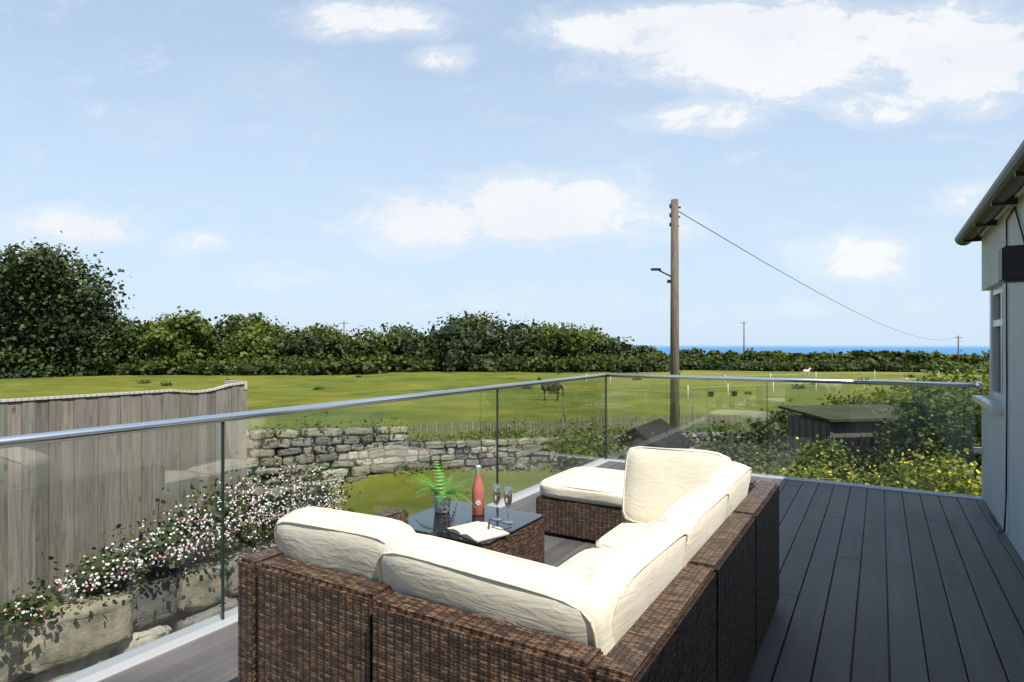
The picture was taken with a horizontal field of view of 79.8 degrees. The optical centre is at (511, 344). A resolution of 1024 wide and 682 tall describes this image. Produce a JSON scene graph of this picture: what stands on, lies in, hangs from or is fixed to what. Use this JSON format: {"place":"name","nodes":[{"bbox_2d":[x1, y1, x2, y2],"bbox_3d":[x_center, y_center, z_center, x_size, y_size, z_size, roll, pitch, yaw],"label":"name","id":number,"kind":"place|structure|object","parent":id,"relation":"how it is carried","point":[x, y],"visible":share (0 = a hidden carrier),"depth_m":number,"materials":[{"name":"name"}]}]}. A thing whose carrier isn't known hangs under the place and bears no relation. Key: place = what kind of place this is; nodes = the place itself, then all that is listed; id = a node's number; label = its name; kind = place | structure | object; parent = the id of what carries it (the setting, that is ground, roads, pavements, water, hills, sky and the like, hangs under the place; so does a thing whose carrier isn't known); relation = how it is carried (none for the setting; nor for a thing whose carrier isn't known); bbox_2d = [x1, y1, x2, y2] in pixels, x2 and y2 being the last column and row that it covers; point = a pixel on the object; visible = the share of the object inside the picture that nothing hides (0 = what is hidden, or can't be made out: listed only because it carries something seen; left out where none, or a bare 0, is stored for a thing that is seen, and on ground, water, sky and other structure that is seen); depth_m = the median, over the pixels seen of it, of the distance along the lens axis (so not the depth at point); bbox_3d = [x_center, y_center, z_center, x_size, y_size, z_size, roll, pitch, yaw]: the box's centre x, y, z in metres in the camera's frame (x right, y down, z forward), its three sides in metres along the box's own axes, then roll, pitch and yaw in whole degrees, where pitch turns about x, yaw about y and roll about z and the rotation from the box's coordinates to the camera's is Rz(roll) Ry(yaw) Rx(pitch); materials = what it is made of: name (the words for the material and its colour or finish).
{"place":"outdoors","nodes":[
{"label":"outdoors","id":0,"kind":"place"},
{"bbox_2d":[0,370,989,531],"bbox_3d":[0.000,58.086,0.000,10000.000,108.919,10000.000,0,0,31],"label":"ground","id":1,"kind":"structure","parent":0,"point":[629,397],"depth_m":48.07,"materials":[{"name":"green plant"}]},
{"bbox_2d":[0,231,149,378],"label":"tree","id":2,"kind":"object","parent":1,"relation":"on","point":[53,312],"visible":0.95,"depth_m":82.12,"materials":[{"name":"green plant"}]},
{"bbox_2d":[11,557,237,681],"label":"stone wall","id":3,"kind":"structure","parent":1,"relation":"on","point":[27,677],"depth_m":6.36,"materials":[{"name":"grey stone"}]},
{"bbox_2d":[0,534,275,681],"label":"garden wall","id":4,"kind":"structure","parent":1,"relation":"on","point":[92,634],"depth_m":5.74,"materials":[{"name":"stone"}]},
{"bbox_2d":[0,589,66,646],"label":"cushion plants","id":5,"kind":"object","parent":4,"relation":"on","point":[7,625],"depth_m":5.03,"materials":[{"name":"green plant"}]},
{"bbox_2d":[1,447,362,633],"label":"daisies","id":6,"kind":"object","parent":4,"relation":"on","point":[262,507],"depth_m":6.45,"materials":[{"name":"white plant"}]},
{"bbox_2d":[118,317,161,362],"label":"hedge tree","id":7,"kind":"object","parent":1,"relation":"on","point":[127,330],"visible":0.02,"depth_m":95.41,"materials":[{"name":"green plant"}]},
{"bbox_2d":[127,306,214,365],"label":"tree","id":8,"kind":"object","parent":1,"relation":"on","point":[174,337],"visible":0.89,"depth_m":89.04,"materials":[{"name":"green plant"}]},
{"bbox_2d":[113,529,267,587],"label":"soil","id":9,"kind":"structure","parent":1,"relation":"on","point":[260,533],"depth_m":6.88,"materials":[{"name":"soil"}]},
{"bbox_2d":[0,380,246,608],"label":"board fence","id":10,"kind":"object","parent":9,"relation":"on","point":[61,502],"visible":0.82,"depth_m":5.94,"materials":[{"name":"grey wood"}]},
{"bbox_2d":[194,316,232,360],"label":"hedge tree","id":11,"kind":"object","parent":1,"relation":"on","point":[216,336],"visible":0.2,"depth_m":96.70,"materials":[{"name":"green plant"}]},
{"bbox_2d":[217,318,279,363],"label":"hedge tree","id":12,"kind":"object","parent":1,"relation":"on","point":[247,345],"visible":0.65,"depth_m":91.92,"materials":[{"name":"green plant"}]},
{"bbox_2d":[209,312,289,359],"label":"tree","id":13,"kind":"object","parent":1,"relation":"on","point":[234,321],"visible":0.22,"depth_m":97.98,"materials":[{"name":"green plant"}]},
{"bbox_2d":[244,324,303,359],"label":"hedge tree","id":14,"kind":"object","parent":1,"relation":"on","point":[278,342],"visible":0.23,"depth_m":94.83,"materials":[{"name":"green plant"}]},
{"bbox_2d":[279,333,325,360],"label":"hedge tree","id":15,"kind":"object","parent":1,"relation":"on","point":[309,343],"visible":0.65,"depth_m":94.73,"materials":[{"name":"green plant"}]},
{"bbox_2d":[291,321,351,341],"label":"tree","id":16,"kind":"object","parent":1,"relation":"on","point":[317,331],"visible":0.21,"depth_m":102.27,"materials":[{"name":"green plant"}]},
{"bbox_2d":[247,426,409,488],"bbox_3d":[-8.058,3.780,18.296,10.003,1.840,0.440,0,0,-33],"label":"stone wall","id":17,"kind":"structure","parent":1,"relation":"on","point":[263,477],"depth_m":19.27,"materials":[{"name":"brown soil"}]},
{"bbox_2d":[315,334,355,361],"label":"hedge tree","id":18,"kind":"object","parent":1,"relation":"on","point":[331,345],"visible":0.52,"depth_m":94.13,"materials":[{"name":"green plant"}]},
{"bbox_2d":[338,325,400,370],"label":"hedge tree","id":19,"kind":"object","parent":1,"relation":"on","point":[368,346],"visible":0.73,"depth_m":90.04,"materials":[{"name":"green plant"}]},
{"bbox_2d":[379,322,430,361],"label":"hedge tree","id":20,"kind":"object","parent":1,"relation":"on","point":[405,345],"visible":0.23,"depth_m":101.36,"materials":[{"name":"green plant"}]},
{"bbox_2d":[383,322,436,353],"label":"tree","id":21,"kind":"object","parent":1,"relation":"on","point":[408,330],"visible":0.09,"depth_m":109.12,"materials":[{"name":"green plant"}]},
{"bbox_2d":[415,332,441,357],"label":"hedge tree","id":22,"kind":"object","parent":1,"relation":"on","point":[427,343],"visible":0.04,"depth_m":109.71,"materials":[{"name":"green plant"}]},
{"bbox_2d":[256,314,636,359],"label":"hedge bank scrub","id":23,"kind":"object","parent":1,"relation":"on","point":[512,349],"visible":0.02,"depth_m":107.37,"materials":[{"name":"green plant"}]},
{"bbox_2d":[419,316,492,371],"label":"hedge tree","id":24,"kind":"object","parent":1,"relation":"on","point":[461,342],"visible":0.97,"depth_m":94.87,"materials":[{"name":"green plant"}]},
{"bbox_2d":[436,311,495,329],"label":"crown","id":25,"kind":"object","parent":1,"relation":"on","point":[450,319],"visible":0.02,"depth_m":116.89,"materials":[{"name":"green plant"}]},
{"bbox_2d":[457,310,517,359],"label":"hedge tree","id":26,"kind":"object","parent":1,"relation":"on","point":[492,344],"visible":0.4,"depth_m":105.77,"materials":[{"name":"green plant"}]},
{"bbox_2d":[465,424,528,437],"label":"shrub by pickets","id":27,"kind":"object","parent":1,"relation":"on","point":[498,431],"visible":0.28,"depth_m":25.71,"materials":[{"name":"green plant"}]},
{"bbox_2d":[247,411,755,474],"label":"hedge top grass tufts","id":28,"kind":"object","parent":1,"relation":"on","point":[471,435],"visible":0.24,"depth_m":22.71,"materials":[{"name":"green plant"}]},
{"bbox_2d":[47,349,989,376],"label":"hedge","id":29,"kind":"object","parent":1,"relation":"on","point":[294,365],"visible":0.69,"depth_m":93.98,"materials":[{"name":"green plant"}]},
{"bbox_2d":[494,318,544,351],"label":"hedge tree","id":30,"kind":"object","parent":1,"relation":"on","point":[515,326],"visible":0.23,"depth_m":111.46,"materials":[{"name":"green plant"}]},
{"bbox_2d":[133,372,917,402],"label":"paddock tussocks","id":31,"kind":"object","parent":1,"relation":"on","point":[795,386],"visible":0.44,"depth_m":59.28,"materials":[{"name":"green plant"}]},
{"bbox_2d":[514,318,558,357],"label":"tree","id":32,"kind":"object","parent":1,"relation":"on","point":[519,352],"visible":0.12,"depth_m":109.68,"materials":[{"name":"green plant"}]},
{"bbox_2d":[520,326,554,360],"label":"hedge tree","id":33,"kind":"object","parent":1,"relation":"on","point":[532,346],"visible":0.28,"depth_m":105.50,"materials":[{"name":"green plant"}]},
{"bbox_2d":[536,377,563,400],"bbox_3d":[2.737,3.261,44.998,2.191,1.772,0.602,0,0,-1],"label":"horse","id":34,"kind":"object","parent":1,"relation":"on","point":[552,387],"visible":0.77,"depth_m":44.81,"materials":[{"name":"black"}]},
{"bbox_2d":[534,321,603,360],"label":"hedge tree","id":35,"kind":"object","parent":1,"relation":"on","point":[562,341],"visible":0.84,"depth_m":97.22,"materials":[{"name":"green plant"}]},
{"bbox_2d":[401,436,754,468],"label":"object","id":36,"kind":"object","parent":1,"relation":"on","point":[529,456],"visible":0.07,"depth_m":21.47,"materials":[{"name":"brown soil"}]},
{"bbox_2d":[392,430,768,470],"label":"garden wall","id":37,"kind":"structure","parent":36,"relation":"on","point":[524,447],"depth_m":21.50,"materials":[{"name":"stone"}]},
{"bbox_2d":[540,418,630,474],"bbox_3d":[2.059,3.220,15.522,2.571,2.811,2.443,0,0,31],"label":"white rose shrub","id":38,"kind":"object","parent":1,"relation":"on","point":[572,452],"visible":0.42,"depth_m":15.32,"materials":[{"name":"green plant"}]},
{"bbox_2d":[580,333,604,355],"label":"hedge tree","id":39,"kind":"object","parent":1,"relation":"on","point":[593,336],"visible":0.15,"depth_m":112.45,"materials":[{"name":"green plant"}]},
{"bbox_2d":[579,324,609,350],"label":"tree","id":40,"kind":"object","parent":1,"relation":"on","point":[603,336],"visible":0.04,"depth_m":116.46,"materials":[{"name":"green plant"}]},
{"bbox_2d":[404,412,800,440],"bbox_3d":[5.357,3.604,27.215,20.267,1.094,0.050,0,0,-19],"label":"picket fence","id":41,"kind":"object","parent":1,"relation":"on","point":[752,417],"visible":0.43,"depth_m":26.18,"materials":[{"name":"wood"}]},
{"bbox_2d":[585,336,632,359],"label":"hedge tree","id":42,"kind":"object","parent":1,"relation":"on","point":[610,346],"visible":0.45,"depth_m":108.78,"materials":[{"name":"green plant"}]},
{"bbox_2d":[563,401,694,423],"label":"field posts","id":43,"kind":"object","parent":1,"relation":"on","point":[693,413],"visible":0.52,"depth_m":30.94,"materials":[{"name":"white wood"}]},
{"bbox_2d":[631,344,658,359],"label":"hedge tree","id":44,"kind":"object","parent":1,"relation":"on","point":[645,349],"visible":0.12,"depth_m":102.42,"materials":[{"name":"green plant"}]},
{"bbox_2d":[602,418,693,458],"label":"dark shed","id":45,"kind":"structure","parent":1,"relation":"on","point":[643,435],"depth_m":16.33,"materials":[{"name":"grey"}]},
{"bbox_2d":[655,350,664,358],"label":"hedge tree","id":46,"kind":"object","parent":1,"relation":"on","point":[659,355],"visible":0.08,"depth_m":117.18,"materials":[{"name":"green plant"}]},
{"bbox_2d":[679,350,686,358],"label":"hedge tree","id":47,"kind":"object","parent":1,"relation":"on","point":[682,354],"visible":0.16,"depth_m":135.32,"materials":[{"name":"green plant"}]},
{"bbox_2d":[685,348,706,360],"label":"hedge tree","id":48,"kind":"object","parent":1,"relation":"on","point":[696,353],"visible":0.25,"depth_m":125.87,"materials":[{"name":"green plant"}]},
{"bbox_2d":[706,350,720,360],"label":"hedge tree","id":49,"kind":"object","parent":1,"relation":"on","point":[713,353],"visible":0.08,"depth_m":137.01,"materials":[{"name":"green plant"}]},
{"bbox_2d":[720,349,739,362],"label":"hedge tree","id":50,"kind":"object","parent":1,"relation":"on","point":[730,353],"visible":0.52,"depth_m":129.44,"materials":[{"name":"green plant"}]},
{"bbox_2d":[651,418,832,477],"bbox_3d":[4.727,3.103,12.973,3.903,3.080,3.913,0,0,8],"label":"dark conifer shrub","id":51,"kind":"object","parent":1,"relation":"on","point":[737,447],"visible":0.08,"depth_m":12.77,"materials":[{"name":"green plant"}]},
{"bbox_2d":[743,321,744,359],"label":"distant pole","id":52,"kind":"object","parent":1,"relation":"on","point":[744,338],"visible":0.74,"depth_m":134.92,"materials":[{"name":"black wood"}]},
{"bbox_2d":[740,347,757,362],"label":"hedge tree","id":53,"kind":"object","parent":1,"relation":"on","point":[748,353],"visible":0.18,"depth_m":134.04,"materials":[{"name":"green plant"}]},
{"bbox_2d":[746,350,777,362],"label":"hedge tree","id":54,"kind":"object","parent":1,"relation":"on","point":[761,356],"visible":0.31,"depth_m":124.27,"materials":[{"name":"green plant"}]},
{"bbox_2d":[735,398,799,458],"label":"bush","id":55,"kind":"object","parent":1,"relation":"on","point":[779,423],"visible":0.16,"depth_m":23.61,"materials":[{"name":"green plant"}]},
{"bbox_2d":[735,448,805,476],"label":"green shrub","id":56,"kind":"object","parent":1,"relation":"on","point":[761,468],"visible":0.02,"depth_m":10.44,"materials":[{"name":"green plant"}]},
{"bbox_2d":[766,350,790,362],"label":"hedge tree","id":57,"kind":"object","parent":1,"relation":"on","point":[777,353],"visible":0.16,"depth_m":135.22,"materials":[{"name":"green plant"}]},
{"bbox_2d":[586,371,980,397],"bbox_3d":[29.435,3.701,57.363,40.960,1.640,21.439,0,0,-6],"label":"paddock tape fence","id":58,"kind":"object","parent":1,"relation":"on","point":[791,383],"visible":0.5,"depth_m":63.54,"materials":[{"name":"white"}]},
{"bbox_2d":[787,353,806,362],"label":"hedge tree","id":59,"kind":"object","parent":1,"relation":"on","point":[794,355],"visible":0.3,"depth_m":134.30,"materials":[{"name":"green plant"}]},
{"bbox_2d":[651,199,956,431],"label":"telegraph pole","id":60,"kind":"object","parent":1,"relation":"on","point":[674,345],"visible":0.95,"depth_m":19.40,"materials":[{"name":"brown wood"}]},
{"bbox_2d":[805,351,826,363],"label":"hedge tree","id":61,"kind":"object","parent":1,"relation":"on","point":[813,357],"visible":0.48,"depth_m":155.59,"materials":[{"name":"green plant"}]},
{"bbox_2d":[789,433,870,482],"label":"bush","id":62,"kind":"object","parent":1,"relation":"on","point":[832,455],"visible":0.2,"depth_m":13.78,"materials":[{"name":"green plant"}]},
{"bbox_2d":[824,352,839,361],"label":"hedge tree","id":63,"kind":"object","parent":1,"relation":"on","point":[835,355],"visible":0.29,"depth_m":158.31,"materials":[{"name":"green plant"}]},
{"bbox_2d":[764,445,907,488],"bbox_3d":[5.037,3.127,9.498,3.131,3.030,3.035,0,0,31],"label":"yellow green shrub","id":64,"kind":"object","parent":1,"relation":"on","point":[805,472],"depth_m":9.85,"materials":[{"name":"green plant"}]},
{"bbox_2d":[778,404,908,472],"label":"shed","id":65,"kind":"structure","parent":1,"relation":"on","point":[838,422],"depth_m":16.22,"materials":[{"name":"grey wood"}]},
{"bbox_2d":[836,353,854,363],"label":"hedge tree","id":66,"kind":"object","parent":1,"relation":"on","point":[842,357],"visible":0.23,"depth_m":128.17,"materials":[{"name":"green plant"}]},
{"bbox_2d":[817,372,914,404],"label":"bush","id":67,"kind":"object","parent":1,"relation":"on","point":[854,399],"visible":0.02,"depth_m":25.92,"materials":[{"name":"green plant"}]},
{"bbox_2d":[847,349,885,362],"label":"hedge tree","id":68,"kind":"object","parent":1,"relation":"on","point":[862,354],"visible":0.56,"depth_m":124.82,"materials":[{"name":"green plant"}]},
{"bbox_2d":[756,433,979,491],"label":"yellow shrub flowers","id":69,"kind":"object","parent":1,"relation":"on","point":[905,473],"visible":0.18,"depth_m":9.47,"materials":[{"name":"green plant"}]},
{"bbox_2d":[774,489,968,681],"bbox_3d":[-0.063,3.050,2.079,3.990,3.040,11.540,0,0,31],"label":"deck board gaps","id":70,"kind":"object","parent":1,"relation":"on","point":[887,599],"depth_m":3.59,"materials":[{"name":"black plastic"}]},
{"bbox_2d":[53,458,982,681],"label":"deck edge trim","id":71,"kind":"structure","parent":70,"relation":"on","point":[107,668],"depth_m":3.16,"materials":[{"name":"grey metal"}]},
{"bbox_2d":[99,461,1023,681],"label":"deck boards","id":72,"kind":"object","parent":70,"relation":"on","point":[980,562],"visible":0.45,"depth_m":3.63,"materials":[{"name":"grey wood"}]},
{"bbox_2d":[408,501,543,563],"bbox_3d":[-0.286,1.317,3.970,0.760,0.365,0.710,0,0,31],"label":"coffee table","id":73,"kind":"object","parent":72,"relation":"on","point":[524,539],"visible":0.27,"depth_m":3.92,"materials":[{"name":"wicker"}]},
{"bbox_2d":[403,453,474,513],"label":"potted fern","id":74,"kind":"object","parent":73,"relation":"on","point":[442,500],"visible":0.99,"depth_m":4.12,"materials":[{"name":"green plant"}]},
{"bbox_2d":[446,521,509,542],"bbox_3d":[-0.207,1.122,3.694,0.243,0.024,0.326,0,0,-39],"label":"open book","id":75,"kind":"object","parent":73,"relation":"on","point":[477,532],"visible":0.95,"depth_m":3.65,"materials":[{"name":"beige paper"}]},
{"bbox_2d":[488,518,511,531],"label":"eyeglasses","id":76,"kind":"object","parent":75,"relation":"on","point":[497,528],"visible":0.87,"depth_m":3.72,"materials":[{"name":"grey"}]},
{"bbox_2d":[472,465,484,515],"bbox_3d":[-0.227,0.971,4.089,0.084,0.327,0.088,0,0,31],"label":"bottle","id":77,"kind":"object","parent":73,"relation":"on","point":[478,498],"visible":1,"depth_m":4.06,"materials":[{"name":"pink"}]},
{"bbox_2d":[492,484,500,519],"bbox_3d":[-0.100,1.022,3.969,0.064,0.225,0.064,0,0,31],"label":"champagne flute","id":78,"kind":"object","parent":73,"relation":"on","point":[496,495],"visible":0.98,"depth_m":3.96,"materials":[{"name":"clear glass"}]},
{"bbox_2d":[503,486,512,523],"bbox_3d":[-0.025,1.022,3.900,0.064,0.225,0.064,0,0,31],"label":"champagne flute","id":79,"kind":"object","parent":73,"relation":"on","point":[508,499],"visible":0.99,"depth_m":3.89,"materials":[{"name":"clear glass"}]},
{"bbox_2d":[238,446,778,681],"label":"corner sofa","id":80,"kind":"object","parent":72,"relation":"on","point":[674,577],"visible":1,"depth_m":2.02,"materials":[{"name":"wicker"}]},
{"bbox_2d":[536,466,625,540],"bbox_3d":[0.741,1.284,4.980,0.856,0.432,0.828,0,0,31],"label":"ottoman","id":81,"kind":"object","parent":72,"relation":"on","point":[581,502],"visible":0.52,"depth_m":4.70,"materials":[{"name":"wicker"}]},
{"bbox_2d":[853,407,912,481],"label":"ivy shrub","id":82,"kind":"object","parent":1,"relation":"on","point":[871,461],"visible":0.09,"depth_m":15.73,"materials":[{"name":"green plant"}]},
{"bbox_2d":[878,349,901,362],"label":"hedge tree","id":83,"kind":"object","parent":1,"relation":"on","point":[889,354],"visible":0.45,"depth_m":132.58,"materials":[{"name":"green plant"}]},
{"bbox_2d":[841,451,971,489],"bbox_3d":[6.970,3.292,11.045,2.824,2.696,2.810,0,0,31],"label":"green shrub","id":84,"kind":"object","parent":1,"relation":"on","point":[882,473],"visible":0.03,"depth_m":11.26,"materials":[{"name":"green plant"}]},
{"bbox_2d":[842,443,981,496],"bbox_3d":[6.695,3.048,9.368,2.872,3.185,2.821,0,0,-11],"label":"yellow green shrub","id":85,"kind":"object","parent":1,"relation":"on","point":[955,484],"visible":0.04,"depth_m":9.38,"materials":[{"name":"green plant"}]},
{"bbox_2d":[895,349,939,364],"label":"hedge tree","id":86,"kind":"object","parent":1,"relation":"on","point":[920,356],"visible":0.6,"depth_m":127.17,"materials":[{"name":"green plant"}]},
{"bbox_2d":[863,371,987,407],"bbox_3d":[15.422,2.797,21.908,5.256,3.708,5.177,0,0,3],"label":"bush","id":87,"kind":"object","parent":1,"relation":"on","point":[890,399],"visible":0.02,"depth_m":22.61,"materials":[{"name":"green plant"}]},
{"bbox_2d":[866,350,989,486],"bbox_3d":[9.863,2.378,13.525,3.551,4.522,3.658,0,0,31],"label":"tall bush","id":88,"kind":"object","parent":1,"relation":"on","point":[912,433],"visible":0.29,"depth_m":13.29,"materials":[{"name":"green plant"}]},
{"bbox_2d":[933,351,950,363],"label":"hedge tree","id":89,"kind":"object","parent":1,"relation":"on","point":[937,356],"visible":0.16,"depth_m":132.62,"materials":[{"name":"green plant"}]},
{"bbox_2d":[915,356,989,490],"bbox_3d":[8.632,2.414,10.781,2.654,4.469,2.483,0,0,31],"label":"tall bush","id":90,"kind":"object","parent":1,"relation":"on","point":[970,440],"visible":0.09,"depth_m":11.05,"materials":[{"name":"green plant"}]},
{"bbox_2d":[951,353,985,364],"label":"hedge tree","id":91,"kind":"object","parent":1,"relation":"on","point":[972,359],"visible":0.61,"depth_m":133.10,"materials":[{"name":"green plant"}]},
{"bbox_2d":[981,351,989,365],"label":"hedge tree","id":92,"kind":"object","parent":1,"relation":"on","point":[986,356],"visible":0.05,"depth_m":156.93,"materials":[{"name":"green plant"}]},
{"bbox_2d":[981,193,1023,560],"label":"house walls","id":93,"kind":"structure","parent":1,"relation":"on","point":[993,428],"depth_m":4.74,"materials":[{"name":"white paint"}]},
{"bbox_2d":[972,285,1003,412],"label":"corner window","id":94,"kind":"structure","parent":93,"relation":"on","point":[996,343],"depth_m":5.78,"materials":[{"name":"white plastic"}]},
{"bbox_2d":[0,0,1023,345],"label":"sky","id":95,"kind":"structure","parent":0,"point":[302,163],"materials":[{"name":"blue"}]},
{"bbox_2d":[631,345,989,356],"bbox_3d":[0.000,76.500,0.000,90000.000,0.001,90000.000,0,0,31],"label":"sea","id":96,"kind":"structure","parent":0,"point":[941,349],"depth_m":10903.53,"materials":[{"name":"liquid"}]},
{"bbox_2d":[998,245,1023,282],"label":"wall-mounted box","id":97,"kind":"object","parent":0,"point":[1011,264],"depth_m":3.93,"materials":[{"name":"black metal"}]},
{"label":"roof slates","id":98,"kind":"object","parent":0,"visible":0},
{"bbox_2d":[979,184,1023,235],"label":"soffit","id":99,"kind":"structure","parent":98,"relation":"attached to","point":[1005,208],"depth_m":4.76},
{"bbox_2d":[954,140,1023,245],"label":"gutter","id":100,"kind":"object","parent":99,"relation":"attached to","point":[1008,183],"visible":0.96,"depth_m":4.31,"materials":[{"name":"grey"}]},
{"bbox_3d":[-0.077,0.956,2.064,3.852,1.082,11.452,0,0,31],"label":"glass balustrade","id":101,"kind":"object","parent":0,"visible":0},
{"bbox_2d":[0,373,982,452],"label":"handrail","id":102,"kind":"object","parent":101,"relation":"on","point":[42,438],"visible":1,"depth_m":3.97,"materials":[{"name":"silver metal"}]},
{"bbox_2d":[221,377,767,619],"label":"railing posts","id":103,"kind":"object","parent":101,"relation":"attached to","point":[222,520],"visible":0.96,"depth_m":3.32,"materials":[{"name":"teal"}]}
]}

